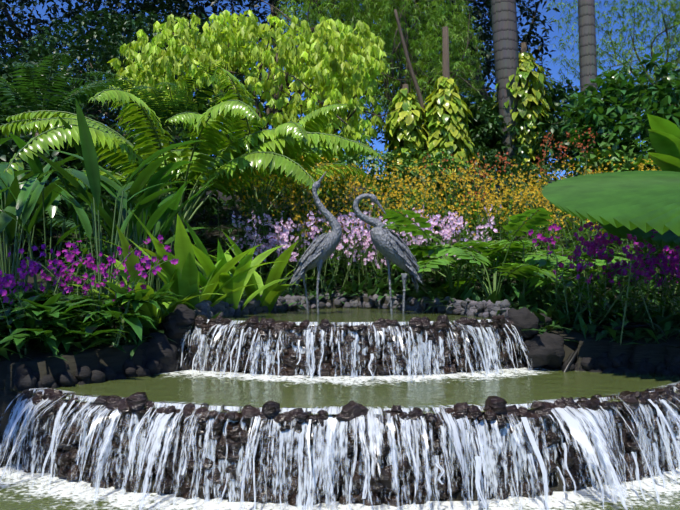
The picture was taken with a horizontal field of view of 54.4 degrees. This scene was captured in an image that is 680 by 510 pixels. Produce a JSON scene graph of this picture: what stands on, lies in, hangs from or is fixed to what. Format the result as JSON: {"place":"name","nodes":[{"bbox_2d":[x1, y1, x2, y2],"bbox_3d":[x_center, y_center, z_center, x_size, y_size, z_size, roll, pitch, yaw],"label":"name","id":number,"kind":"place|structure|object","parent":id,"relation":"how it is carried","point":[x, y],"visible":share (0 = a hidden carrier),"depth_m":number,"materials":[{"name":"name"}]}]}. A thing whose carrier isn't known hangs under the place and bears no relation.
{"place":"outdoors","nodes":[
{"label":"outdoors","id":0,"kind":"place"},
{"bbox_2d":[105,180,554,204],"bbox_3d":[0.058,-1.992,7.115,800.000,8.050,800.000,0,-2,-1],"label":"ground","id":1,"kind":"structure","parent":0,"point":[230,197],"depth_m":22.29,"materials":[{"name":"soil"}]},
{"bbox_2d":[0,19,20,69],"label":"tree","id":2,"kind":"object","parent":1,"relation":"on","point":[2,52],"visible":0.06,"depth_m":25.21,"materials":[{"name":"green plant"}]},
{"bbox_2d":[0,0,219,178],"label":"tree","id":3,"kind":"object","parent":1,"relation":"on","point":[18,31],"visible":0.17,"depth_m":22.93,"materials":[{"name":"green plant"}]},
{"bbox_2d":[12,7,280,157],"bbox_3d":[-4.788,-3.452,16.766,6.731,4.973,5.892,0,-2,-1],"label":"tree foliage","id":4,"kind":"object","parent":1,"relation":"on","point":[104,51],"visible":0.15,"depth_m":15.06,"materials":[{"name":"green plant"}]},
{"bbox_2d":[80,0,492,152],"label":"tree","id":5,"kind":"object","parent":1,"relation":"on","point":[198,8],"visible":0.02,"depth_m":25.61,"materials":[{"name":"green plant"}]},
{"bbox_2d":[379,0,559,194],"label":"tree","id":6,"kind":"object","parent":1,"relation":"on","point":[488,67],"visible":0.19,"depth_m":22.24,"materials":[{"name":"green plant"}]},
{"bbox_2d":[547,0,679,151],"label":"tree","id":7,"kind":"object","parent":1,"relation":"on","point":[667,27],"visible":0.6,"depth_m":18.13,"materials":[{"name":"green plant"}]},
{"bbox_2d":[0,319,679,509],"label":"waterfall","id":8,"kind":"structure","parent":0,"point":[574,425],"depth_m":3.55,"materials":[{"name":"white liquid"}]},
{"bbox_2d":[0,204,679,501],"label":"ground","id":9,"kind":"structure","parent":0,"point":[115,359],"depth_m":5.07,"materials":[{"name":"soil"}]},
{"bbox_2d":[0,190,114,264],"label":"tree fern leaves","id":10,"kind":"object","parent":9,"relation":"on","point":[55,220],"visible":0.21,"depth_m":9.11,"materials":[{"name":"green plant"}]},
{"bbox_2d":[0,53,144,236],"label":"tree fern leaves","id":11,"kind":"object","parent":9,"relation":"on","point":[66,102],"visible":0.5,"depth_m":10.82,"materials":[{"name":"green plant"}]},
{"bbox_2d":[0,113,158,229],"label":"tree fern leaves","id":12,"kind":"object","parent":9,"relation":"on","point":[72,151],"visible":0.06,"depth_m":11.49,"materials":[{"name":"green plant"}]},
{"bbox_2d":[0,234,178,360],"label":"purple orchids","id":13,"kind":"object","parent":9,"relation":"on","point":[11,283],"visible":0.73,"depth_m":5.02,"materials":[{"name":"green plant"}]},
{"bbox_2d":[0,280,197,353],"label":"leafy plant","id":14,"kind":"object","parent":9,"relation":"on","point":[52,314],"visible":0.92,"depth_m":4.76,"materials":[{"name":"green plant"}]},
{"bbox_2d":[0,97,215,310],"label":"heliconia leaves","id":15,"kind":"object","parent":9,"relation":"on","point":[21,195],"visible":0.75,"depth_m":6.21,"materials":[{"name":"green plant"}]},
{"bbox_2d":[64,59,276,149],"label":"tree fern leaves","id":16,"kind":"object","parent":9,"relation":"on","point":[166,114],"visible":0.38,"depth_m":11.69,"materials":[{"name":"green plant"}]},
{"bbox_2d":[0,88,371,255],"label":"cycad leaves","id":17,"kind":"object","parent":9,"relation":"on","point":[115,148],"visible":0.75,"depth_m":7.89,"materials":[{"name":"green plant"}]},
{"bbox_2d":[65,208,321,334],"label":"plant rosettes","id":18,"kind":"object","parent":9,"relation":"on","point":[224,279],"visible":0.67,"depth_m":5.72,"materials":[{"name":"green plant"}]},
{"bbox_2d":[120,67,382,260],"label":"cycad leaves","id":19,"kind":"object","parent":9,"relation":"on","point":[318,116],"visible":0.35,"depth_m":8.85,"materials":[{"name":"green plant"}]},
{"bbox_2d":[107,0,403,221],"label":"tree","id":20,"kind":"object","parent":9,"relation":"on","point":[339,79],"visible":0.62,"depth_m":11.98,"materials":[{"name":"green plant"}]},
{"bbox_2d":[0,44,679,226],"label":"shrubs","id":21,"kind":"object","parent":9,"relation":"on","point":[485,130],"visible":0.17,"depth_m":11.64,"materials":[{"name":"green plant"}]},
{"bbox_2d":[0,198,679,360],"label":"groundcover plant","id":22,"kind":"object","parent":9,"relation":"on","point":[666,322],"visible":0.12,"depth_m":6.74,"materials":[{"name":"green plant"}]},
{"bbox_2d":[0,293,679,466],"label":"shore rocks","id":23,"kind":"object","parent":9,"relation":"on","point":[546,350],"depth_m":5.15,"materials":[{"name":"grey stone"}]},
{"bbox_2d":[1,188,679,325],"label":"shrubs","id":24,"kind":"object","parent":9,"relation":"on","point":[523,282],"visible":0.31,"depth_m":7.75,"materials":[{"name":"green plant"}]},
{"bbox_2d":[273,0,408,203],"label":"tree","id":25,"kind":"object","parent":9,"relation":"on","point":[317,14],"visible":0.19,"depth_m":15.79,"materials":[{"name":"green plant"}]},
{"bbox_2d":[225,202,501,295],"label":"pink orchids","id":26,"kind":"object","parent":9,"relation":"on","point":[284,234],"visible":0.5,"depth_m":8.05,"materials":[{"name":"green plant"}]},
{"bbox_2d":[378,84,432,219],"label":"pothos leaves","id":27,"kind":"object","parent":9,"relation":"on","point":[408,119],"visible":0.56,"depth_m":12.79,"materials":[{"name":"green plant"}]},
{"bbox_2d":[394,9,431,216],"bbox_3d":[1.433,-2.671,13.059,0.737,4.412,0.114,0,-2,-1],"label":"slender tree trunk","id":28,"kind":"object","parent":9,"relation":"on","point":[416,86],"visible":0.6,"depth_m":13.06,"materials":[{"name":"brown plant"}]},
{"bbox_2d":[332,0,495,134],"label":"tree","id":29,"kind":"object","parent":9,"relation":"on","point":[394,75],"visible":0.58,"depth_m":14.99,"materials":[{"name":"green plant"}]},
{"bbox_2d":[223,143,678,278],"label":"flowers","id":30,"kind":"object","parent":9,"relation":"on","point":[477,204],"visible":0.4,"depth_m":9.05,"materials":[{"name":"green plant"}]},
{"bbox_2d":[417,26,485,222],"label":"pothos leaves","id":31,"kind":"object","parent":9,"relation":"on","point":[447,110],"visible":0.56,"depth_m":12.77,"materials":[{"name":"green plant"}]},
{"bbox_2d":[491,0,521,215],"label":"palm trunk","id":32,"kind":"object","parent":9,"relation":"on","point":[505,35],"visible":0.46,"depth_m":13.84,"materials":[{"name":"grey plant"}]},
{"bbox_2d":[381,208,643,298],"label":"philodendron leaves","id":33,"kind":"object","parent":9,"relation":"on","point":[486,257],"visible":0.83,"depth_m":6.75,"materials":[{"name":"green plant"}]},
{"bbox_2d":[422,127,602,256],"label":"flowers","id":34,"kind":"object","parent":9,"relation":"on","point":[544,156],"visible":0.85,"depth_m":9.64,"materials":[{"name":"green plant"}]},
{"bbox_2d":[492,42,555,214],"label":"pothos leaves","id":35,"kind":"object","parent":9,"relation":"on","point":[527,75],"visible":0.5,"depth_m":13.76,"materials":[{"name":"green plant"}]},
{"bbox_2d":[578,0,599,223],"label":"palm trunk","id":36,"kind":"object","parent":9,"relation":"on","point":[587,42],"visible":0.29,"depth_m":13.02,"materials":[{"name":"grey plant"}]},
{"bbox_2d":[528,219,679,345],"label":"purple orchids","id":37,"kind":"object","parent":9,"relation":"on","point":[595,245],"visible":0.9,"depth_m":5.84,"materials":[{"name":"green plant"}]},
{"bbox_2d":[562,322,649,371],"bbox_3d":[2.119,0.757,5.361,1.033,0.405,0.179,1,-2,-26],"label":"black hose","id":38,"kind":"object","parent":9,"relation":"on","point":[571,357],"visible":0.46,"depth_m":5.40,"materials":[{"name":"black rubber"}]},
{"bbox_2d":[541,170,679,247],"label":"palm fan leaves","id":39,"kind":"object","parent":9,"relation":"on","point":[640,205],"visible":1,"depth_m":4.93,"materials":[{"name":"green plant"}]},
{"bbox_2d":[549,35,679,153],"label":"shrub","id":40,"kind":"object","parent":9,"relation":"on","point":[603,118],"visible":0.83,"depth_m":10.99,"materials":[{"name":"green plant"}]},
{"bbox_2d":[633,114,679,171],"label":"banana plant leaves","id":41,"kind":"object","parent":9,"relation":"on","point":[664,135],"visible":0.69,"depth_m":7.79,"materials":[{"name":"green plant"}]},
{"bbox_2d":[0,464,679,509],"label":"pool water","id":42,"kind":"structure","parent":0,"point":[17,492],"depth_m":3.55,"materials":[{"name":"white liquid"}]},
{"bbox_2d":[12,315,679,506],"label":"fountain rock walls","id":43,"kind":"structure","parent":42,"relation":"in","point":[494,408],"depth_m":3.70,"materials":[{"name":"grey stone"}]},
{"bbox_2d":[0,0,679,179],"label":"sky","id":44,"kind":"structure","parent":0,"point":[553,66],"materials":[{"name":"blue"}]},
{"bbox_2d":[3,368,679,414],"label":"pool water","id":45,"kind":"structure","parent":0,"point":[519,386],"depth_m":4.36,"materials":[{"name":"green liquid"}]},
{"bbox_2d":[209,308,551,325],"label":"pool water","id":46,"kind":"structure","parent":0,"point":[346,315],"depth_m":6.15,"materials":[{"name":"green liquid"}]},
{"bbox_2d":[289,172,341,314],"bbox_3d":[-0.232,-0.098,6.349,0.507,1.417,0.257,0,-2,-1],"label":"crane statue","id":47,"kind":"object","parent":46,"relation":"on","point":[319,251],"visible":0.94,"depth_m":6.29,"materials":[{"name":"grey metal"}]},
{"bbox_2d":[353,193,424,314],"bbox_3d":[0.470,0.009,6.353,0.694,1.205,0.285,0,-2,-1],"label":"crane statue","id":48,"kind":"object","parent":46,"relation":"on","point":[391,246],"visible":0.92,"depth_m":6.29,"materials":[{"name":"grey metal"}]}
]}

